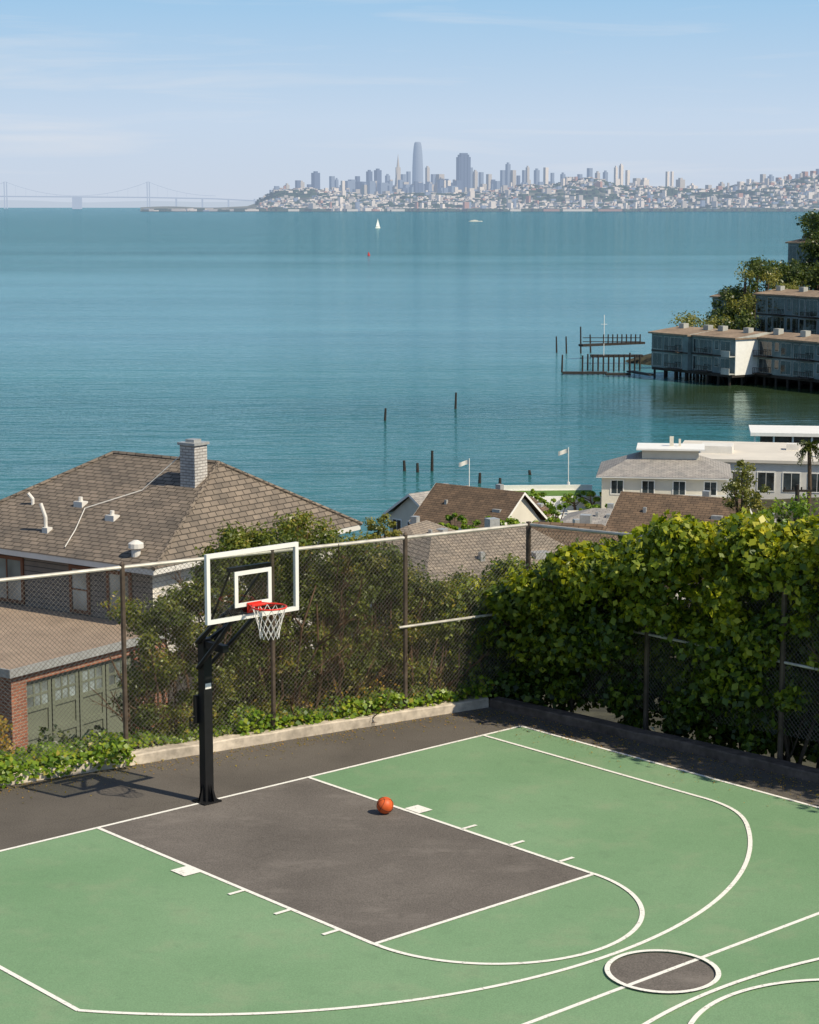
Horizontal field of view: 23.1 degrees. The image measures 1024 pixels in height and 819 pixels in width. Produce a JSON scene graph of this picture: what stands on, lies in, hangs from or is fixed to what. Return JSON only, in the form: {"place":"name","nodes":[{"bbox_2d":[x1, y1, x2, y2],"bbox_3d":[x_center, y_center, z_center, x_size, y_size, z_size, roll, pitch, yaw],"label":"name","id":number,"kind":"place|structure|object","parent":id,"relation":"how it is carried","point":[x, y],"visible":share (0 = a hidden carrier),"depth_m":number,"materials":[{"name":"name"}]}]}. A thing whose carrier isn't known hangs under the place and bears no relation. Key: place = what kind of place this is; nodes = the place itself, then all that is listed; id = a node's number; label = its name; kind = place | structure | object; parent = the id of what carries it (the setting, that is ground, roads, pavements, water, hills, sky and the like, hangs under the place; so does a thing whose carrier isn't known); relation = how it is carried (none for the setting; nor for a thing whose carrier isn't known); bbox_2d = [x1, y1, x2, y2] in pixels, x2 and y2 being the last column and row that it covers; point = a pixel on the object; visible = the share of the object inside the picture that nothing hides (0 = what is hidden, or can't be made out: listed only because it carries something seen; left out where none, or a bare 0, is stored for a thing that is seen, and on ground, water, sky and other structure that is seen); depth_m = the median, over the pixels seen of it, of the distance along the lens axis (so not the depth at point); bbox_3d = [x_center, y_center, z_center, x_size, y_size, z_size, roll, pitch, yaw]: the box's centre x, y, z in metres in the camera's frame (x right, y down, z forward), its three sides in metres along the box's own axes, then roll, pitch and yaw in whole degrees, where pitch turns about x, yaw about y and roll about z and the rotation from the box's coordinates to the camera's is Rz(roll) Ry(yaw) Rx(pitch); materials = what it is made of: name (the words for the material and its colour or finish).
{"place":"outdoors","nodes":[
{"label":"outdoors","id":0,"kind":"place"},
{"bbox_2d":[0,200,253,207],"bbox_3d":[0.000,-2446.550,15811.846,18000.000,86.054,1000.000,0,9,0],"label":"distant hills","id":1,"kind":"structure","parent":0,"point":[51,204],"depth_m":15846.06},
{"bbox_2d":[0,182,256,208],"bbox_3d":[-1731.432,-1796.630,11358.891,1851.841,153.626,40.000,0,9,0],"label":"suspension bridge","id":2,"kind":"structure","parent":0,"point":[76,202],"depth_m":11357.67,"materials":[{"name":"metal"}]},
{"bbox_2d":[0,208,818,541],"bbox_3d":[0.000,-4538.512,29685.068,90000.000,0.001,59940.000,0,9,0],"label":"sea","id":3,"kind":"structure","parent":0,"point":[298,352],"depth_m":415.14,"materials":[{"name":"liquid"}]},
{"bbox_2d":[430,451,433,470],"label":"wood piling","id":4,"kind":"object","parent":3,"relation":"in","point":[432,464],"visible":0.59,"depth_m":215.19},
{"bbox_2d":[454,392,456,408],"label":"wood piling","id":5,"kind":"object","parent":3,"relation":"in","point":[455,406],"visible":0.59,"depth_m":280.38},
{"bbox_2d":[140,162,818,211],"bbox_3d":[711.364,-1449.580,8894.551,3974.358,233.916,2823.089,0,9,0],"label":"distant city","id":6,"kind":"object","parent":3,"relation":"on","point":[508,192],"visible":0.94,"depth_m":8394.94},
{"bbox_2d":[394,158,400,186],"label":"pyramid skyscraper","id":7,"kind":"structure","parent":6,"relation":"on","point":[397,173],"depth_m":10149.95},
{"bbox_2d":[456,153,470,191],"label":"dark skyscraper","id":8,"kind":"structure","parent":6,"relation":"on","point":[463,167],"depth_m":10131.94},
{"bbox_2d":[562,334,655,375],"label":"wooden dock","id":9,"kind":"object","parent":3,"relation":"in","point":[626,342],"visible":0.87,"depth_m":344.40,"materials":[{"name":"brown wood"}]},
{"bbox_2d":[629,353,630,370],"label":"wood piling","id":10,"kind":"object","parent":3,"relation":"in","point":[629,361],"visible":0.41,"depth_m":338.51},
{"bbox_2d":[749,425,818,442],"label":"waterfront pavilion","id":11,"kind":"structure","parent":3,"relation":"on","point":[781,433],"depth_m":224.81,"materials":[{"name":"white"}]},
{"bbox_2d":[0,0,818,201],"label":"sky","id":12,"kind":"structure","parent":0,"point":[225,99],"materials":[{"name":"blue"}]},
{"bbox_2d":[412,142,422,183],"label":"rounded skyscraper","id":13,"kind":"structure","parent":0,"point":[417,169],"depth_m":10326.10,"materials":[{"name":"blue glass"}]},
{"bbox_2d":[357,327,818,767],"bbox_3d":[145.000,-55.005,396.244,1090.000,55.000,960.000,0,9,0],"label":"ground","id":14,"kind":"structure","parent":0,"point":[600,713],"depth_m":63.00,"materials":[{"name":"soil"}]},
{"bbox_2d":[0,715,14,762],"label":"dry weeds","id":15,"kind":"object","parent":14,"relation":"on","point":[5,728],"visible":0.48,"depth_m":29.80,"materials":[{"name":"orange plant"}]},
{"bbox_2d":[0,729,136,788],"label":"ivy","id":16,"kind":"object","parent":14,"relation":"on","point":[67,758],"visible":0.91,"depth_m":29.84,"materials":[{"name":"green plant"}]},
{"bbox_2d":[0,638,167,751],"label":"garage brick","id":17,"kind":"object","parent":14,"relation":"on","point":[14,690],"visible":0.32,"depth_m":47.45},
{"bbox_2d":[0,602,142,669],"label":"garage flat roof","id":18,"kind":"structure","parent":17,"relation":"on","point":[59,642],"depth_m":50.77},
{"bbox_2d":[0,633,170,678],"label":"garage roof edge","id":19,"kind":"object","parent":18,"relation":"attached to","point":[102,650],"visible":0.63,"depth_m":48.28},
{"bbox_2d":[27,655,131,747],"bbox_3d":[-8.140,5.272,49.313,0.080,2.960,3.700,6,11,35],"label":"garage door","id":20,"kind":"structure","parent":17,"relation":"in","point":[75,694],"depth_m":49.11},
{"bbox_2d":[36,723,279,750],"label":"ground cover plants","id":21,"kind":"object","parent":14,"relation":"on","point":[58,733],"visible":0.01,"depth_m":32.09,"materials":[{"name":"green plant"}]},
{"bbox_2d":[0,534,339,675],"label":"walls","id":22,"kind":"structure","parent":14,"relation":"on","point":[32,566],"depth_m":53.33,"materials":[{"name":"white"}]},
{"bbox_2d":[0,554,280,615],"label":"windows","id":23,"kind":"structure","parent":22,"relation":"attached to","point":[11,566],"depth_m":53.13,"materials":[{"name":"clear glass"}]},
{"bbox_2d":[0,525,360,575],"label":"fascia","id":24,"kind":"structure","parent":22,"relation":"attached to","point":[79,561],"depth_m":52.40,"materials":[{"name":"white paint"}]},
{"bbox_2d":[0,454,358,569],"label":"roof","id":25,"kind":"structure","parent":24,"relation":"on","point":[152,513],"depth_m":54.41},
{"bbox_2d":[27,456,179,556],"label":"vents and cable","id":26,"kind":"object","parent":25,"relation":"on","point":[135,546],"visible":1,"depth_m":54.03,"materials":[{"name":"white paint"}]},
{"bbox_2d":[0,451,362,570],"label":"hip caps","id":27,"kind":"object","parent":25,"relation":"on","point":[217,463],"visible":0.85,"depth_m":56.21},
{"bbox_2d":[177,438,209,487],"bbox_3d":[-5.857,-1.089,54.363,0.620,1.800,0.620,6,11,35],"label":"chimney","id":28,"kind":"object","parent":25,"relation":"on","point":[193,462],"visible":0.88,"depth_m":54.13,"materials":[{"name":"brick"}]},
{"bbox_2d":[167,652,287,706],"bbox_3d":[-4.545,4.853,53.223,1.940,2.600,3.900,6,11,35],"label":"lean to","id":29,"kind":"object","parent":22,"relation":"attached to","point":[185,683],"depth_m":52.05,"materials":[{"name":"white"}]},
{"bbox_2d":[89,531,320,747],"bbox_3d":[-3.459,2.339,31.804,3.627,4.105,2.065,-5,10,-30],"label":"leafy shrub","id":30,"kind":"object","parent":14,"relation":"on","point":[236,539],"visible":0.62,"depth_m":31.36,"materials":[{"name":"green plant"}]},
{"bbox_2d":[0,695,488,786],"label":"concrete kerb","id":31,"kind":"structure","parent":14,"relation":"on","point":[184,749],"depth_m":31.62,"materials":[{"name":"concrete"}]},
{"bbox_2d":[86,710,257,752],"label":"ivy","id":32,"kind":"object","parent":31,"relation":"on","point":[168,738],"visible":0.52,"depth_m":31.11,"materials":[{"name":"green plant"}]},
{"bbox_2d":[217,673,498,735],"bbox_3d":[-0.814,3.097,32.973,4.993,0.451,1.036,-6,10,-32],"label":"ivy","id":33,"kind":"object","parent":31,"relation":"on","point":[244,723],"visible":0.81,"depth_m":32.56,"materials":[{"name":"green plant"}]},
{"bbox_2d":[279,670,473,711],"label":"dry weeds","id":34,"kind":"object","parent":31,"relation":"on","point":[310,703],"visible":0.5,"depth_m":32.91,"materials":[{"name":"green plant"}]},
{"bbox_2d":[167,507,401,731],"bbox_3d":[-1.940,2.171,32.318,3.990,4.286,2.698,-6,10,-33],"label":"leafy shrub","id":35,"kind":"object","parent":14,"relation":"on","point":[291,530],"visible":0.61,"depth_m":32.20,"materials":[{"name":"green plant"}]},
{"bbox_2d":[362,513,402,550],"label":"garden tree","id":36,"kind":"object","parent":14,"relation":"on","point":[381,528],"visible":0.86,"depth_m":106.05,"materials":[{"name":"green plant"}]},
{"bbox_2d":[308,527,468,712],"bbox_3d":[-0.425,2.157,33.601,2.870,3.915,2.096,-7,11,-38],"label":"leafy shrub","id":37,"kind":"object","parent":14,"relation":"on","point":[361,643],"visible":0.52,"depth_m":33.03,"materials":[{"name":"green plant"}]},
{"bbox_2d":[343,530,455,708],"bbox_3d":[-0.207,2.172,33.262,2.152,3.991,1.086,-6,11,-34],"label":"flowering shrub","id":38,"kind":"object","parent":14,"relation":"on","point":[376,561],"visible":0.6,"depth_m":33.19,"materials":[{"name":"green plant"}]},
{"bbox_2d":[0,707,818,849],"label":"asphalt court","id":39,"kind":"object","parent":14,"relation":"on","point":[42,813],"visible":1,"depth_m":29.84,"materials":[{"name":"asphalt"}]},
{"bbox_2d":[0,726,818,1023],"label":"basketball court","id":40,"kind":"object","parent":39,"relation":"on","point":[507,876],"visible":1,"depth_m":24.32,"materials":[{"name":"green paint"}]},
{"bbox_2d":[189,542,298,805],"bbox_3d":[-2.377,2.336,27.498,1.604,3.800,1.552,1,9,8],"label":"basketball hoop","id":41,"kind":"object","parent":40,"relation":"on","point":[202,716],"visible":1,"depth_m":27.57,"materials":[{"name":"black metal"}]},
{"bbox_2d":[376,797,393,813],"bbox_3d":[-0.341,4.077,27.833,0.235,0.236,0.235,0,9,3],"label":"basketball","id":42,"kind":"object","parent":40,"relation":"on","point":[384,805],"visible":1,"depth_m":27.75,"materials":[{"name":"rubber"}]},
{"bbox_2d":[0,709,818,805],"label":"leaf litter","id":43,"kind":"object","parent":40,"relation":"on","point":[476,732],"visible":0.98,"depth_m":30.91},
{"bbox_2d":[0,521,818,766],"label":"chain link fence","id":44,"kind":"object","parent":14,"relation":"on","point":[528,525],"visible":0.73,"depth_m":31.39,"materials":[{"name":"metal"}]},
{"bbox_2d":[374,516,455,548],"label":"brown roof cottage","id":45,"kind":"structure","parent":14,"relation":"on","point":[416,526],"depth_m":129.23,"materials":[{"name":"paint"}]},
{"bbox_2d":[383,483,467,531],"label":"tan roof cottage","id":46,"kind":"structure","parent":14,"relation":"on","point":[403,509],"depth_m":158.25,"materials":[{"name":"paint"}]},
{"bbox_2d":[392,518,409,530],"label":"windows","id":47,"kind":"structure","parent":46,"relation":"in","point":[399,521],"depth_m":158.93,"materials":[{"name":"glass"}]},
{"bbox_2d":[438,513,467,529],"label":"hedge bush","id":48,"kind":"object","parent":14,"relation":"on","point":[449,518],"visible":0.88,"depth_m":141.75,"materials":[{"name":"green plant"}]},
{"bbox_2d":[384,554,534,702],"bbox_3d":[0.927,2.360,34.484,2.917,3.250,2.291,-5,10,-29],"label":"leafy shrub","id":49,"kind":"object","parent":14,"relation":"on","point":[468,597],"visible":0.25,"depth_m":33.81,"materials":[{"name":"green plant"}]},
{"bbox_2d":[459,458,469,485],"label":"flagpole","id":50,"kind":"object","parent":14,"relation":"on","point":[466,462],"visible":0.57,"depth_m":183.47,"materials":[{"name":"white paint"}]},
{"bbox_2d":[424,553,535,697],"bbox_3d":[1.417,2.357,34.616,2.985,3.209,1.555,-7,11,-38],"label":"viburnum shrub","id":51,"kind":"object","parent":14,"relation":"on","point":[457,604],"visible":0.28,"depth_m":33.91,"materials":[{"name":"green plant"}]},
{"bbox_2d":[464,516,524,529],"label":"garden tree","id":52,"kind":"object","parent":14,"relation":"on","point":[476,522],"visible":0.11,"depth_m":117.06,"materials":[{"name":"green plant"}]},
{"bbox_2d":[505,497,541,524],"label":"walls","id":53,"kind":"structure","parent":14,"relation":"on","point":[524,511],"depth_m":149.85,"materials":[{"name":"paint"}]},
{"bbox_2d":[409,483,548,529],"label":"eaves","id":54,"kind":"object","parent":53,"relation":"on","point":[535,505],"visible":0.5,"depth_m":149.56,"materials":[{"name":"white paint"}]},
{"bbox_2d":[409,483,546,528],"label":"roof","id":55,"kind":"structure","parent":54,"relation":"on","point":[471,503],"depth_m":150.65,"materials":[{"name":"brown"}]},
{"bbox_2d":[444,484,503,512],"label":"chimney and vents","id":56,"kind":"object","parent":55,"relation":"on","point":[499,486],"visible":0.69,"depth_m":150.80,"materials":[{"name":"metal"}]},
{"bbox_2d":[505,516,562,524],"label":"garden tree","id":57,"kind":"object","parent":14,"relation":"on","point":[510,521],"visible":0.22,"depth_m":111.29,"materials":[{"name":"green plant"}]},
{"bbox_2d":[525,489,546,502],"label":"hedge bush","id":58,"kind":"object","parent":14,"relation":"on","point":[536,495],"visible":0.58,"depth_m":174.24,"materials":[{"name":"green plant"}]},
{"bbox_2d":[530,496,554,517],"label":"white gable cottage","id":59,"kind":"structure","parent":14,"relation":"on","point":[542,507],"depth_m":163.17,"materials":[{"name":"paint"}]},
{"bbox_2d":[538,497,555,508],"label":"hedge bush","id":60,"kind":"object","parent":14,"relation":"on","point":[544,501],"visible":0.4,"depth_m":166.28,"materials":[{"name":"green plant"}]},
{"bbox_2d":[504,485,601,518],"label":"terrace garden","id":61,"kind":"object","parent":14,"relation":"on","point":[556,492],"visible":0.06,"depth_m":184.93,"materials":[{"name":"white paint"}]},
{"bbox_2d":[543,502,571,519],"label":"hedge bush","id":62,"kind":"object","parent":14,"relation":"on","point":[553,510],"visible":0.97,"depth_m":159.52,"materials":[{"name":"green plant"}]},
{"bbox_2d":[558,447,569,484],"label":"flagpole","id":63,"kind":"object","parent":14,"relation":"on","point":[564,451],"visible":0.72,"depth_m":187.37,"materials":[{"name":"metal"}]},
{"bbox_2d":[560,492,588,509],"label":"hedge bush","id":64,"kind":"object","parent":14,"relation":"on","point":[569,499],"visible":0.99,"depth_m":177.88,"materials":[{"name":"green plant"}]},
{"bbox_2d":[576,490,601,504],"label":"hedge bush","id":65,"kind":"object","parent":14,"relation":"on","point":[590,493],"visible":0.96,"depth_m":177.50,"materials":[{"name":"green plant"}]},
{"bbox_2d":[579,503,600,510],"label":"hedge bush","id":66,"kind":"object","parent":14,"relation":"on","point":[588,506],"visible":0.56,"depth_m":161.32,"materials":[{"name":"green plant"}]},
{"bbox_2d":[467,509,762,754],"bbox_3d":[3.654,1.932,33.200,3.667,4.486,5.667,-8,12,-43],"label":"dense bush","id":67,"kind":"object","parent":14,"relation":"on","point":[557,590],"visible":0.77,"depth_m":32.33,"materials":[{"name":"green plant"}]},
{"bbox_2d":[489,697,818,783],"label":"dark kerb","id":68,"kind":"structure","parent":14,"relation":"on","point":[722,753],"depth_m":31.33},
{"bbox_2d":[601,478,725,507],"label":"walls","id":69,"kind":"structure","parent":14,"relation":"on","point":[693,486],"depth_m":175.30,"materials":[{"name":"paint"}]},
{"bbox_2d":[596,476,728,479],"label":"eaves","id":70,"kind":"object","parent":69,"relation":"on","point":[662,478],"visible":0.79,"depth_m":174.72,"materials":[{"name":"white paint"}]},
{"bbox_2d":[596,451,731,478],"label":"roof","id":71,"kind":"structure","parent":69,"relation":"on","point":[633,465],"depth_m":176.44,"materials":[{"name":"grey"}]},
{"bbox_2d":[610,479,726,496],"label":"windows","id":72,"kind":"structure","parent":69,"relation":"attached to","point":[647,486],"depth_m":175.30,"materials":[{"name":"glass"}]},
{"bbox_2d":[685,515,718,579],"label":"garden tree","id":73,"kind":"object","parent":14,"relation":"on","point":[699,520],"depth_m":96.89,"materials":[{"name":"green plant"}]},
{"bbox_2d":[648,323,818,390],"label":"waterfront apartments","id":74,"kind":"structure","parent":14,"relation":"on","point":[776,355],"depth_m":317.09,"materials":[{"name":"grey wood"}]},
{"bbox_2d":[652,335,818,377],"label":"windows","id":75,"kind":"structure","parent":74,"relation":"in","point":[786,348],"depth_m":317.03,"materials":[{"name":"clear glass"}]},
{"bbox_2d":[668,264,809,328],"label":"hillside bushes","id":76,"kind":"object","parent":14,"relation":"on","point":[689,319],"visible":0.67,"depth_m":370.82,"materials":[{"name":"green plant"}]},
{"bbox_2d":[721,459,763,512],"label":"garden tree","id":77,"kind":"object","parent":14,"relation":"on","point":[733,486],"visible":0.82,"depth_m":105.75,"materials":[{"name":"green plant"}]},
{"bbox_2d":[671,507,818,767],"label":"dense bush","id":78,"kind":"object","parent":14,"relation":"on","point":[724,591],"visible":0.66,"depth_m":30.36,"materials":[{"name":"green plant"}]},
{"bbox_2d":[683,440,818,498],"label":"flat roof building","id":79,"kind":"structure","parent":14,"relation":"on","point":[778,468],"depth_m":187.97,"materials":[{"name":"white paint"}]},
{"bbox_2d":[731,471,818,492],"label":"windows","id":80,"kind":"structure","parent":79,"relation":"in","point":[789,480],"depth_m":187.47,"materials":[{"name":"glass"}]},
{"bbox_2d":[701,255,818,329],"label":"hillside trees","id":81,"kind":"object","parent":14,"relation":"on","point":[743,319],"visible":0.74,"depth_m":378.69,"materials":[{"name":"green plant"}]},
{"bbox_2d":[746,484,773,515],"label":"garden tree","id":82,"kind":"object","parent":14,"relation":"on","point":[755,502],"visible":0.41,"depth_m":100.99,"materials":[{"name":"green plant"}]},
{"bbox_2d":[716,524,818,760],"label":"hanging vine","id":83,"kind":"object","parent":14,"relation":"on","point":[761,592],"visible":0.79,"depth_m":29.86,"materials":[{"name":"green plant"}]},
{"bbox_2d":[755,513,791,525],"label":"garden tree","id":84,"kind":"object","parent":14,"relation":"on","point":[783,516],"visible":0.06,"depth_m":90.99,"materials":[{"name":"green plant"}]},
{"bbox_2d":[753,286,818,334],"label":"hillside apartments","id":85,"kind":"structure","parent":14,"relation":"on","point":[791,310],"depth_m":364.06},
{"bbox_2d":[756,297,817,333],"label":"windows","id":86,"kind":"structure","parent":85,"relation":"in","point":[779,303],"depth_m":363.70,"materials":[{"name":"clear glass"}]},
{"bbox_2d":[757,492,818,526],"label":"garden tree","id":87,"kind":"object","parent":14,"relation":"on","point":[795,508],"visible":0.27,"depth_m":85.66,"materials":[{"name":"green plant"}]},
{"bbox_2d":[782,484,811,521],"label":"utility pole","id":88,"kind":"object","parent":14,"relation":"on","point":[797,490],"visible":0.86,"depth_m":95.92,"materials":[{"name":"brown wood"}]},
{"bbox_2d":[785,236,818,283],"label":"hillside apartments","id":89,"kind":"structure","parent":14,"relation":"on","point":[793,247],"depth_m":419.67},
{"bbox_2d":[789,245,818,265],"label":"windows","id":90,"kind":"structure","parent":89,"relation":"in","point":[792,248],"depth_m":419.69,"materials":[{"name":"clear glass"}]},
{"bbox_2d":[787,209,818,290],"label":"hillside trees","id":91,"kind":"object","parent":14,"relation":"on","point":[810,221],"visible":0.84,"depth_m":412.99,"materials":[{"name":"green plant"}]},
{"bbox_2d":[795,439,818,521],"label":"palm tree","id":92,"kind":"object","parent":14,"relation":"on","point":[809,447],"visible":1,"depth_m":161.12,"materials":[{"name":"green plant"}]},
{"bbox_2d":[636,436,704,459],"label":"roof deck","id":93,"kind":"structure","parent":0,"point":[673,450],"depth_m":177.87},
{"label":"walls","id":94,"kind":"object","parent":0,"visible":0},
{"bbox_2d":[709,289,754,298],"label":"roofs","id":95,"kind":"structure","parent":94,"relation":"on","point":[715,295],"depth_m":389.34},
{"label":"eaves","id":96,"kind":"object","parent":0,"visible":0},
{"bbox_2d":[386,527,563,582],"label":"roof","id":97,"kind":"structure","parent":96,"relation":"on","point":[456,551],"depth_m":77.72,"materials":[{"name":"beige"}]},
{"bbox_2d":[478,517,549,561],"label":"chimney and vents","id":98,"kind":"object","parent":97,"relation":"on","point":[491,522],"visible":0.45,"depth_m":78.53,"materials":[{"name":"metal"}]},
{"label":"eaves","id":99,"kind":"object","parent":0,"visible":0},
{"bbox_2d":[560,508,612,525],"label":"roof","id":100,"kind":"structure","parent":99,"relation":"on","point":[601,518],"depth_m":150.94,"materials":[{"name":"grey"}]},
{"bbox_2d":[595,503,613,517],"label":"chimney and vents","id":101,"kind":"object","parent":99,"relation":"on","point":[610,505],"visible":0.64,"depth_m":151.21,"materials":[{"name":"metal"}]},
{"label":"walls","id":102,"kind":"object","parent":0,"visible":0},
{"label":"eaves","id":103,"kind":"object","parent":102,"relation":"on","visible":0},
{"bbox_2d":[531,521,618,546],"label":"roof","id":104,"kind":"structure","parent":103,"relation":"on","point":[591,526],"depth_m":84.53,"materials":[{"name":"brown"}]},
{"bbox_2d":[580,514,591,523],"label":"chimney and vents","id":105,"kind":"object","parent":104,"relation":"on","point":[585,518],"visible":0.12,"depth_m":85.17,"materials":[{"name":"metal"}]},
{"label":"eaves","id":106,"kind":"object","parent":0,"visible":0},
{"bbox_2d":[606,491,740,531],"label":"roof","id":107,"kind":"structure","parent":106,"relation":"on","point":[627,514],"depth_m":128.66,"materials":[{"name":"brown"}]},
{"bbox_2d":[643,490,722,519],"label":"chimney and vents","id":108,"kind":"object","parent":107,"relation":"on","point":[706,493],"visible":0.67,"depth_m":128.79,"materials":[{"name":"metal"}]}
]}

